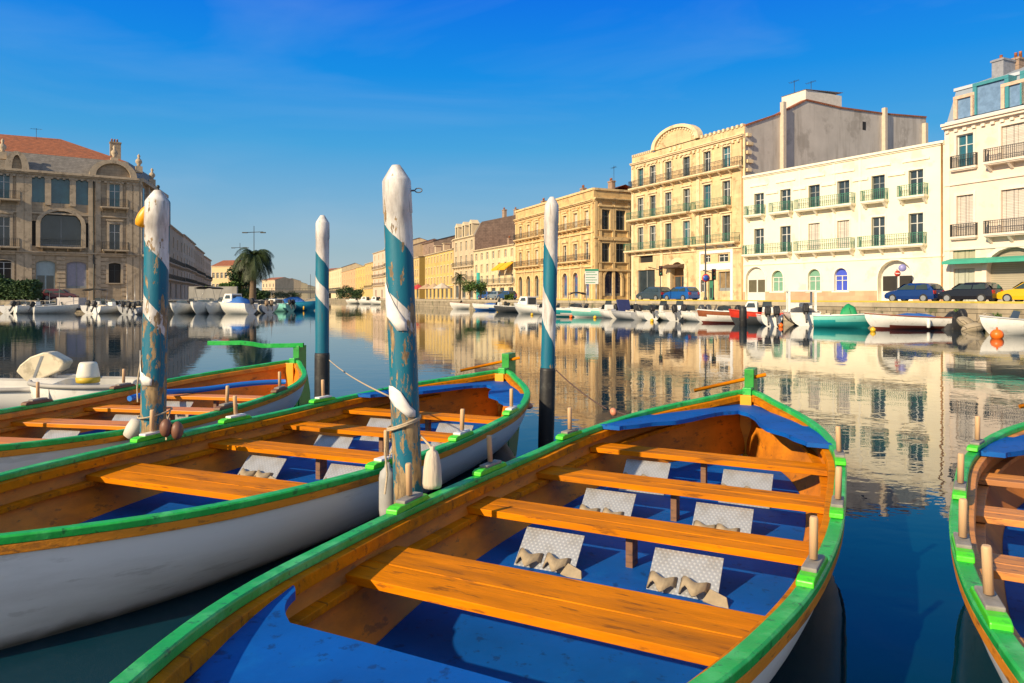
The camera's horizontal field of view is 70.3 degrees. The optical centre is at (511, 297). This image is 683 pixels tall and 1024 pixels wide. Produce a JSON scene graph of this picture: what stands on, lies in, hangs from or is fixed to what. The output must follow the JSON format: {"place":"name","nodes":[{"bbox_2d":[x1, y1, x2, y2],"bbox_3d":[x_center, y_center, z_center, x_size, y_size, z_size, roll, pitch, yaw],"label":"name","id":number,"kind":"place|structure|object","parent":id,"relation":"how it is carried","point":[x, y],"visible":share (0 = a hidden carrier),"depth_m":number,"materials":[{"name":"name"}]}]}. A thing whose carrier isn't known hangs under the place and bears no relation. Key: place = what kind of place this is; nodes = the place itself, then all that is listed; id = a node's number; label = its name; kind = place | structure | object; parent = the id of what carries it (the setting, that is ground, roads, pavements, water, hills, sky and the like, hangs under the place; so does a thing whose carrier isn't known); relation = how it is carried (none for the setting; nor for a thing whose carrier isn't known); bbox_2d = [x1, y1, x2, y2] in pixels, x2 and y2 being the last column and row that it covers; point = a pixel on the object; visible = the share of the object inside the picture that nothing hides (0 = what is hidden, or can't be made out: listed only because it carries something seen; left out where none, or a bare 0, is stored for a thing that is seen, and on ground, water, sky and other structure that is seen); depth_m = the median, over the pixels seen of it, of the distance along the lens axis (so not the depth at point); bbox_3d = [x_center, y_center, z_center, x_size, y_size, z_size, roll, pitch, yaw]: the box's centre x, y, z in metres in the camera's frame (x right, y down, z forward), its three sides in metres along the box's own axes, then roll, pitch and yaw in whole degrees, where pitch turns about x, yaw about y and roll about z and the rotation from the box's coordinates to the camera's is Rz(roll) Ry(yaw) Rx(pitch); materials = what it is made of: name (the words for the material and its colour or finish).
{"place":"outdoors","nodes":[
{"label":"outdoors","id":0,"kind":"place"},
{"bbox_2d":[0,298,276,300],"bbox_3d":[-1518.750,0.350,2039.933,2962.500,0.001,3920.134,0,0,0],"label":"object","id":1,"kind":"structure","parent":0,"point":[105,300],"depth_m":84.83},
{"bbox_2d":[0,274,26,299],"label":"hedge","id":2,"kind":"object","parent":1,"relation":"on","point":[8,289],"visible":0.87,"depth_m":88.05,"materials":[{"name":"green plant"}]},
{"bbox_2d":[17,278,43,299],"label":"hedge","id":3,"kind":"object","parent":1,"relation":"on","point":[28,289],"visible":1,"depth_m":88.21,"materials":[{"name":"green plant"}]},
{"bbox_2d":[42,289,78,299],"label":"parked car","id":4,"kind":"object","parent":1,"relation":"on","point":[54,293],"visible":0.73,"depth_m":92.20,"materials":[{"name":"red paint"}]},
{"bbox_2d":[0,128,168,299],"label":"stone mansion","id":5,"kind":"structure","parent":1,"relation":"on","point":[69,211],"depth_m":99.51,"materials":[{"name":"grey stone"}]},
{"bbox_2d":[0,174,9,197],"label":"window","id":6,"kind":"structure","parent":5,"relation":"in","point":[4,180],"depth_m":94.98,"materials":[{"name":"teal glass"}]},
{"bbox_2d":[0,217,9,245],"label":"window","id":7,"kind":"structure","parent":5,"relation":"in","point":[4,221],"depth_m":95.00,"materials":[{"name":"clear glass"}]},
{"bbox_2d":[0,260,11,278],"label":"window","id":8,"kind":"structure","parent":5,"relation":"in","point":[5,265],"depth_m":95.07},
{"bbox_2d":[32,177,44,199],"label":"window","id":9,"kind":"structure","parent":5,"relation":"in","point":[34,180],"depth_m":97.04,"materials":[{"name":"teal glass"}]},
{"bbox_2d":[36,261,54,299],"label":"door","id":10,"kind":"structure","parent":5,"relation":"in","point":[45,270],"depth_m":97.47,"materials":[{"name":"grey glass"}]},
{"bbox_2d":[51,178,68,201],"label":"window","id":11,"kind":"structure","parent":5,"relation":"in","point":[55,183],"depth_m":98.28,"materials":[{"name":"teal glass"}]},
{"bbox_2d":[40,212,80,244],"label":"window","id":12,"kind":"structure","parent":5,"relation":"in","point":[67,227],"depth_m":98.76,"materials":[{"name":"grey glass"}]},
{"bbox_2d":[67,262,85,285],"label":"window","id":13,"kind":"structure","parent":5,"relation":"in","point":[71,266],"depth_m":99.30,"materials":[{"name":"glass"}]},
{"bbox_2d":[76,180,87,202],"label":"window","id":14,"kind":"structure","parent":5,"relation":"in","point":[81,186],"depth_m":99.70,"materials":[{"name":"teal glass"}]},
{"bbox_2d":[109,184,119,206],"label":"window","id":15,"kind":"structure","parent":5,"relation":"in","point":[114,189],"depth_m":101.77,"materials":[{"name":"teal glass"}]},
{"bbox_2d":[109,224,119,249],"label":"window","id":16,"kind":"structure","parent":5,"relation":"in","point":[114,229],"depth_m":101.77,"materials":[{"name":"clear glass"}]},
{"bbox_2d":[109,263,120,282],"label":"window","id":17,"kind":"structure","parent":5,"relation":"in","point":[114,268],"depth_m":101.82,"materials":[{"name":"glass"}]},
{"bbox_2d":[189,286,237,299],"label":"grey wall","id":18,"kind":"structure","parent":1,"relation":"on","point":[208,293],"depth_m":86.40,"materials":[{"name":"concrete"}]},
{"bbox_2d":[262,277,293,297],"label":"house","id":19,"kind":"structure","parent":1,"relation":"on","point":[280,282],"depth_m":512.89,"materials":[{"name":"beige paint"}]},
{"bbox_2d":[335,285,364,298],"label":"hedge","id":20,"kind":"object","parent":1,"relation":"on","point":[353,293],"visible":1,"depth_m":188.44,"materials":[{"name":"green plant"}]},
{"bbox_2d":[168,225,185,298],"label":"house","id":21,"kind":"structure","parent":0,"point":[177,268],"depth_m":153.16,"materials":[{"name":"brown stone"}]},
{"bbox_2d":[183,234,196,298],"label":"house","id":22,"kind":"structure","parent":0,"point":[190,270],"depth_m":180.61,"materials":[{"name":"paint"}]},
{"bbox_2d":[195,246,205,285],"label":"house","id":23,"kind":"structure","parent":0,"point":[200,275],"depth_m":214.34,"materials":[{"name":"grey stone"}]},
{"bbox_2d":[211,260,247,288],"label":"house","id":24,"kind":"structure","parent":0,"point":[218,272],"depth_m":281.55,"materials":[{"name":"beige paint"}]},
{"bbox_2d":[329,263,361,297],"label":"house","id":25,"kind":"structure","parent":0,"point":[334,278],"depth_m":403.35,"materials":[{"name":"beige paint"}]},
{"bbox_2d":[341,268,354,297],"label":"house","id":26,"kind":"structure","parent":0,"point":[347,277],"depth_m":352.93,"materials":[{"name":"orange paint"}]},
{"bbox_2d":[355,265,364,296],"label":"house","id":27,"kind":"structure","parent":0,"point":[359,276],"depth_m":314.46,"materials":[{"name":"yellow paint"}]},
{"bbox_2d":[364,262,372,297],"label":"house","id":28,"kind":"structure","parent":0,"point":[368,288],"depth_m":290.67,"materials":[{"name":"paint"}]},
{"bbox_2d":[372,249,384,297],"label":"house","id":29,"kind":"structure","parent":0,"point":[378,278],"depth_m":268.10,"materials":[{"name":"white paint"}]},
{"bbox_2d":[424,240,453,298],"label":"house","id":30,"kind":"structure","parent":0,"point":[438,266],"depth_m":180.43,"materials":[{"name":"yellow paint"}]},
{"bbox_2d":[472,236,514,298],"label":"house","id":31,"kind":"structure","parent":0,"point":[494,269],"depth_m":142.03,"materials":[{"name":"beige paint"}]},
{"bbox_2d":[0,300,1023,682],"bbox_3d":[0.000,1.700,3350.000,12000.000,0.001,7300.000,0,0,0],"label":"water","id":32,"kind":"structure","parent":0,"point":[902,408],"depth_m":13.01,"materials":[{"name":"blue liquid"}]},
{"bbox_2d":[8,298,55,313],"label":"motor boat","id":33,"kind":"object","parent":32,"relation":"on","point":[21,309],"visible":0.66,"depth_m":76.86,"materials":[{"name":"white plastic"}]},
{"bbox_2d":[0,351,75,408],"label":"dinghy","id":34,"kind":"object","parent":32,"relation":"on","point":[14,392],"visible":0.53,"depth_m":10.63,"materials":[{"name":"white plastic"}]},
{"bbox_2d":[27,282,77,313],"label":"motor boat","id":35,"kind":"object","parent":32,"relation":"on","point":[59,308],"visible":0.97,"depth_m":76.97,"materials":[{"name":"white plastic"}]},
{"bbox_2d":[27,376,140,399],"bbox_3d":[-6.121,1.500,10.499,1.638,0.700,1.170,0,0,-5],"label":"dinghy","id":36,"kind":"object","parent":32,"relation":"on","point":[53,388],"visible":0.37,"depth_m":10.03,"materials":[{"name":"plastic"}]},
{"bbox_2d":[75,362,100,383],"bbox_3d":[-6.123,1.080,10.500,0.316,0.300,0.316,0,0,0],"label":"bucket","id":37,"kind":"object","parent":36,"relation":"on","point":[88,373],"visible":1,"depth_m":10.39,"materials":[{"name":"white plastic"}]},
{"bbox_2d":[80,288,107,313],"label":"motor boat","id":38,"kind":"object","parent":32,"relation":"on","point":[85,309],"visible":0.6,"depth_m":77.18,"materials":[{"name":"white plastic"}]},
{"bbox_2d":[90,299,119,313],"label":"motor boat","id":39,"kind":"object","parent":32,"relation":"on","point":[111,308],"visible":0.77,"depth_m":75.86,"materials":[{"name":"white plastic"}]},
{"bbox_2d":[0,341,309,472],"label":"rowing boat","id":40,"kind":"object","parent":32,"relation":"on","point":[37,429],"visible":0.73,"depth_m":8.41,"materials":[{"name":"white paint"}]},
{"bbox_2d":[123,418,139,438],"bbox_3d":[-3.223,1.121,6.200,0.136,0.180,0.133,29,0,0],"label":"white float","id":41,"kind":"object","parent":40,"relation":"on","point":[132,429],"visible":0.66,"depth_m":6.15,"materials":[{"name":"plastic"}]},
{"bbox_2d":[127,379,285,400],"bbox_3d":[-4.010,1.210,9.622,0.317,0.100,2.175,0,0,39],"label":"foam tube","id":42,"kind":"object","parent":40,"relation":"on","point":[211,388],"visible":0.79,"depth_m":9.79,"materials":[{"name":"plastic"}]},
{"bbox_2d":[140,185,170,443],"bbox_3d":[-3.008,0.978,6.101,0.207,3.845,0.207,1,0,0],"label":"mooring post","id":43,"kind":"object","parent":32,"relation":"in","point":[157,214],"visible":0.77,"depth_m":6.02,"materials":[{"name":"paint"}]},
{"bbox_2d":[170,299,194,313],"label":"motor boat","id":44,"kind":"object","parent":32,"relation":"on","point":[179,306],"visible":0.73,"depth_m":74.97,"materials":[{"name":"grey metal"}]},
{"bbox_2d":[190,287,222,313],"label":"motor boat","id":45,"kind":"object","parent":32,"relation":"on","point":[198,306],"visible":0.62,"depth_m":74.50,"materials":[{"name":"white plastic"}]},
{"bbox_2d":[206,297,223,313],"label":"motor boat","id":46,"kind":"object","parent":32,"relation":"on","point":[214,307],"visible":0.52,"depth_m":75.12,"materials":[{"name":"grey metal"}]},
{"bbox_2d":[219,294,257,313],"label":"motor boat","id":47,"kind":"object","parent":32,"relation":"on","point":[234,304],"visible":0.96,"depth_m":74.25,"materials":[{"name":"white plastic"}]},
{"bbox_2d":[0,352,530,649],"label":"rowing boat","id":48,"kind":"object","parent":32,"relation":"on","point":[141,521],"visible":0.9,"depth_m":4.92,"materials":[{"name":"white paint"}]},
{"bbox_2d":[256,300,275,312],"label":"motor boat","id":49,"kind":"object","parent":32,"relation":"on","point":[265,306],"visible":0.74,"depth_m":77.71,"materials":[{"name":"grey metal"}]},
{"bbox_2d":[266,299,295,311],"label":"motor boat","id":50,"kind":"object","parent":32,"relation":"on","point":[290,306],"visible":0.65,"depth_m":87.61,"materials":[{"name":"teal paint"}]},
{"bbox_2d":[283,297,314,310],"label":"motor boat","id":51,"kind":"object","parent":32,"relation":"on","point":[301,304],"visible":0.57,"depth_m":93.88,"materials":[{"name":"blue plastic"}]},
{"bbox_2d":[259,288,355,297],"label":"bridge","id":52,"kind":"structure","parent":32,"relation":"on","point":[306,291],"depth_m":326.00,"materials":[{"name":"concrete"}]},
{"bbox_2d":[314,215,329,398],"bbox_3d":[-2.403,0.930,9.200,0.190,3.940,0.190,0,0,0],"label":"mooring post","id":53,"kind":"object","parent":32,"relation":"in","point":[322,353],"visible":0.67,"depth_m":9.13,"materials":[{"name":"paint"}]},
{"bbox_2d":[382,164,422,503],"bbox_3d":[-0.616,1.039,4.500,0.250,3.720,0.186,-2,0,0],"label":"mooring post","id":54,"kind":"object","parent":32,"relation":"in","point":[399,263],"visible":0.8,"depth_m":4.43,"materials":[{"name":"paint"}]},
{"bbox_2d":[379,449,393,515],"bbox_3d":[-0.791,1.157,4.620,0.107,0.502,0.110,0,0,-39],"label":"grey fender","id":55,"kind":"object","parent":54,"relation":"hanging from","point":[386,500],"visible":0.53,"depth_m":4.58,"materials":[{"name":"plastic"}]},
{"bbox_2d":[385,283,406,330],"bbox_3d":[-0.717,0.056,4.431,0.160,0.291,0.044,0,0,25],"label":"painted stripe","id":56,"kind":"object","parent":54,"relation":"attached to","point":[396,318],"visible":1,"depth_m":4.41,"materials":[{"name":"paint"}]},
{"bbox_2d":[389,386,415,416],"bbox_3d":[-0.681,0.634,4.434,0.176,0.186,0.058,0,0,14],"label":"painted stripe","id":57,"kind":"object","parent":54,"relation":"attached to","point":[399,402],"visible":1,"depth_m":4.41,"materials":[{"name":"paint"}]},
{"bbox_2d":[419,434,441,488],"bbox_3d":[-0.507,0.990,4.453,0.118,0.336,0.199,0,0,-35],"label":"canvas fender","id":58,"kind":"object","parent":54,"relation":"hanging from","point":[432,476],"visible":0.97,"depth_m":4.38,"materials":[{"name":"fabric"}]},
{"bbox_2d":[110,367,846,682],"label":"rowing boat","id":59,"kind":"object","parent":32,"relation":"on","point":[697,540],"visible":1,"depth_m":3.56,"materials":[{"name":"white paint"}]},
{"bbox_2d":[514,297,539,313],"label":"motor boat","id":60,"kind":"object","parent":32,"relation":"on","point":[526,305],"visible":0.61,"depth_m":75.12,"materials":[{"name":"white plastic"}]},
{"bbox_2d":[538,197,558,445],"bbox_3d":[0.411,0.870,8.380,0.184,4.060,0.184,1,0,0],"label":"mooring post","id":61,"kind":"object","parent":32,"relation":"in","point":[547,377],"visible":0.82,"depth_m":8.31,"materials":[{"name":"paint"}]},
{"bbox_2d":[570,302,603,317],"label":"motor boat","id":62,"kind":"object","parent":32,"relation":"on","point":[586,311],"visible":0.63,"depth_m":61.86,"materials":[{"name":"teal paint"}]},
{"bbox_2d":[598,301,616,318],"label":"motor boat","id":63,"kind":"object","parent":32,"relation":"on","point":[607,307],"visible":0.56,"depth_m":60.01,"materials":[{"name":"white plastic"}]},
{"bbox_2d":[611,300,642,319],"bbox_3d":[9.038,1.005,56.472,1.870,1.690,4.772,0,0,-20],"label":"motor boat","id":64,"kind":"object","parent":32,"relation":"on","point":[622,310],"visible":0.71,"depth_m":56.24,"materials":[{"name":"white plastic"}]},
{"bbox_2d":[636,305,659,320],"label":"motor boat","id":65,"kind":"object","parent":32,"relation":"on","point":[647,313],"visible":0.73,"depth_m":53.52,"materials":[{"name":"white plastic"}]},
{"bbox_2d":[652,301,681,320],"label":"motor boat","id":66,"kind":"object","parent":32,"relation":"on","point":[673,314],"visible":0.62,"depth_m":52.65,"materials":[{"name":"white plastic"}]},
{"bbox_2d":[677,304,711,321],"bbox_3d":[13.074,1.167,52.626,1.770,1.367,4.844,0,0,-12],"label":"motor boat","id":67,"kind":"object","parent":32,"relation":"on","point":[690,313],"visible":0.45,"depth_m":51.58,"materials":[{"name":"plastic"}]},
{"bbox_2d":[697,304,733,322],"bbox_3d":[13.903,1.150,48.163,3.234,1.400,1.670,0,0,16],"label":"motor boat","id":68,"kind":"object","parent":32,"relation":"on","point":[712,316],"visible":0.59,"depth_m":47.77,"materials":[{"name":"paint"}]},
{"bbox_2d":[729,301,783,324],"bbox_3d":[15.148,1.040,45.221,3.234,1.620,1.670,0,0,22],"label":"motor boat","id":69,"kind":"object","parent":32,"relation":"on","point":[752,307],"visible":0.54,"depth_m":44.83,"materials":[{"name":"red paint"}]},
{"bbox_2d":[756,302,782,325],"bbox_3d":[15.754,1.050,44.731,1.570,1.600,4.643,0,0,12],"label":"motor boat","id":70,"kind":"object","parent":32,"relation":"on","point":[770,316],"visible":0.83,"depth_m":43.05,"materials":[{"name":"white plastic"}]},
{"bbox_2d":[782,290,820,325],"bbox_3d":[17.943,0.700,45.118,2.170,2.300,4.846,0,0,14],"label":"motor boat","id":71,"kind":"object","parent":32,"relation":"on","point":[799,314],"visible":0.86,"depth_m":44.12,"materials":[{"name":"white plastic"}]},
{"bbox_2d":[813,304,869,327],"bbox_3d":[18.667,1.091,40.849,3.135,1.518,1.670,0,0,28],"label":"motor boat","id":72,"kind":"object","parent":32,"relation":"on","point":[848,316],"visible":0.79,"depth_m":40.38,"materials":[{"name":"teal paint"}]},
{"bbox_2d":[864,312,951,329],"bbox_3d":[21.018,1.325,38.856,4.132,1.050,1.878,0,0,8],"label":"motor boat","id":73,"kind":"object","parent":32,"relation":"on","point":[914,321],"visible":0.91,"depth_m":38.33,"materials":[{"name":"paint"}]},
{"bbox_2d":[941,309,967,329],"bbox_3d":[23.460,1.143,38.274,1.700,1.114,1.652,0,0,0],"label":"covered outboard","id":74,"kind":"object","parent":73,"relation":"attached to","point":[954,324],"visible":0.48,"depth_m":37.98,"materials":[{"name":"grey fabric"}]},
{"bbox_2d":[949,404,1023,682],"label":"rowing boat","id":75,"kind":"object","parent":32,"relation":"on","point":[986,523],"visible":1,"depth_m":3.88,"materials":[{"name":"white paint"}]},
{"bbox_2d":[979,310,1023,334],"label":"motor boat","id":76,"kind":"object","parent":32,"relation":"on","point":[1012,324],"visible":0.91,"depth_m":32.71,"materials":[{"name":"plastic"}]},
{"bbox_2d":[0,0,1023,289],"label":"sky","id":77,"kind":"structure","parent":0,"point":[272,117],"materials":[{"name":"blue"}]},
{"bbox_2d":[513,166,630,299],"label":"corner building","id":78,"kind":"structure","parent":0,"point":[594,229],"depth_m":108.10,"materials":[{"name":"stone"}]},
{"bbox_2d":[605,271,619,292],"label":"shop window","id":79,"kind":"structure","parent":78,"relation":"in","point":[608,277],"depth_m":106.23,"materials":[{"name":"glass"}]},
{"bbox_2d":[277,298,1023,321],"bbox_3d":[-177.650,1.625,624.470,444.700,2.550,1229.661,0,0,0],"label":"quay right wall","id":80,"kind":"structure","parent":0,"point":[973,314],"depth_m":47.61,"materials":[{"name":"stone"}]},
{"bbox_2d":[312,298,1023,308],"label":"quay coping","id":81,"kind":"object","parent":80,"relation":"on","point":[950,305],"visible":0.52,"depth_m":48.75,"materials":[{"name":"stone"}]},
{"bbox_2d":[451,299,995,303],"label":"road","id":82,"kind":"structure","parent":0,"point":[585,300],"depth_m":125.81,"materials":[{"name":"asphalt"}]},
{"bbox_2d":[636,287,669,299],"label":"parked car","id":83,"kind":"object","parent":82,"relation":"on","point":[651,293],"visible":0.75,"depth_m":73.03,"materials":[{"name":"grey metal"}]},
{"bbox_2d":[663,286,699,299],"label":"parked car","id":84,"kind":"object","parent":82,"relation":"on","point":[683,293],"visible":0.91,"depth_m":69.80,"materials":[{"name":"blue paint"}]},
{"bbox_2d":[623,80,927,299],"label":"pediment building","id":85,"kind":"structure","parent":0,"point":[685,184],"depth_m":85.00,"materials":[{"name":"paint"}]},
{"bbox_2d":[639,270,654,292],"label":"shop window","id":86,"kind":"structure","parent":85,"relation":"in","point":[642,273],"depth_m":94.22,"materials":[{"name":"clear glass"}]},
{"bbox_2d":[742,140,944,300],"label":"white building","id":87,"kind":"structure","parent":0,"point":[863,227],"depth_m":66.24,"materials":[{"name":"paint"}]},
{"bbox_2d":[748,267,764,299],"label":"door","id":88,"kind":"structure","parent":87,"relation":"in","point":[756,277],"depth_m":75.52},
{"bbox_2d":[836,268,846,290],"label":"window","id":89,"kind":"structure","parent":87,"relation":"in","point":[841,276],"depth_m":67.22,"materials":[{"name":"glass"}]},
{"bbox_2d":[873,175,884,199],"bbox_3d":[32.391,-9.636,64.017,0.094,2.194,1.250,0,0,-32],"label":"window","id":90,"kind":"structure","parent":87,"relation":"in","point":[878,181],"depth_m":64.14,"materials":[{"name":"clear glass"}]},
{"bbox_2d":[873,216,884,245],"bbox_3d":[32.391,-5.789,64.017,0.094,2.598,1.250,0,0,-32],"label":"window","id":91,"kind":"structure","parent":87,"relation":"in","point":[878,222],"depth_m":63.99,"materials":[{"name":"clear glass"}]},
{"bbox_2d":[882,260,912,300],"bbox_3d":[33.450,-1.438,62.908,0.081,3.536,3.100,0,0,-32],"label":"door","id":92,"kind":"structure","parent":87,"relation":"in","point":[890,282],"depth_m":63.24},
{"bbox_2d":[910,169,922,194],"bbox_3d":[34.130,-9.636,61.185,0.094,2.194,1.250,0,0,-32],"label":"window","id":93,"kind":"structure","parent":87,"relation":"in","point":[916,176],"depth_m":61.28,"materials":[{"name":"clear glass"}]},
{"bbox_2d":[910,213,922,243],"bbox_3d":[34.130,-5.789,61.185,0.094,2.598,1.250,0,0,-32],"label":"window","id":94,"kind":"structure","parent":87,"relation":"in","point":[916,220],"depth_m":61.28,"materials":[{"name":"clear glass"}]},
{"bbox_2d":[940,51,1023,301],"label":"mansard building","id":95,"kind":"structure","parent":0,"point":[983,127],"depth_m":56.12,"materials":[{"name":"paint"}]},
{"bbox_2d":[958,133,972,166],"bbox_3d":[36.084,-11.641,57.671,0.094,2.613,1.350,0,0,-25],"label":"window","id":96,"kind":"structure","parent":95,"relation":"in","point":[965,142],"depth_m":57.79,"materials":[{"name":"teal glass"}]},
{"label":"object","id":97,"kind":"structure","parent":0,"visible":0},
{"bbox_2d":[226,265,249,295],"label":"round tree","id":98,"kind":"object","parent":97,"relation":"on","point":[233,277],"visible":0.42,"depth_m":94.94,"materials":[{"name":"green plant"}]},
{"bbox_2d":[231,248,274,299],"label":"palm tree","id":99,"kind":"object","parent":97,"relation":"on","point":[253,264],"visible":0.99,"depth_m":91.08,"materials":[{"name":"green plant"}]},
{"bbox_2d":[414,256,424,298],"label":"house","id":100,"kind":"structure","parent":97,"relation":"on","point":[419,270],"depth_m":207.09,"materials":[{"name":"paint"}]},
{"bbox_2d":[422,235,454,255],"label":"house","id":101,"kind":"structure","parent":97,"relation":"on","point":[428,247],"depth_m":208.36,"materials":[{"name":"pink"}]},
{"bbox_2d":[452,207,518,298],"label":"house","id":102,"kind":"structure","parent":97,"relation":"on","point":[470,235],"depth_m":157.16,"materials":[{"name":"beige paint"}]},
{"bbox_2d":[585,269,598,300],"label":"direction board","id":103,"kind":"object","parent":97,"relation":"on","point":[591,276],"visible":1,"depth_m":76.00,"materials":[{"name":"grey metal"}]},
{"bbox_2d":[557,299,1023,303],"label":"wheel stop","id":104,"kind":"object","parent":97,"relation":"on","point":[1007,302],"visible":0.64,"depth_m":49.45,"materials":[{"name":"yellow paint"}]},
{"bbox_2d":[884,283,943,300],"bbox_3d":[30.418,-0.378,54.992,1.708,1.455,3.820,0,0,-30],"label":"parked car","id":105,"kind":"object","parent":97,"relation":"on","point":[920,292],"visible":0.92,"depth_m":54.06,"materials":[{"name":"blue paint"}]},
{"bbox_2d":[938,282,1003,300],"bbox_3d":[32.449,-0.368,51.492,1.708,1.435,3.719,0,0,-30],"label":"parked car","id":106,"kind":"object","parent":97,"relation":"on","point":[982,291],"visible":0.89,"depth_m":50.59,"materials":[{"name":"black paint"}]},
{"bbox_2d":[997,282,1023,301],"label":"parked car","id":107,"kind":"object","parent":97,"relation":"on","point":[1016,293],"visible":0.88,"depth_m":48.88,"materials":[{"name":"yellow paint"}]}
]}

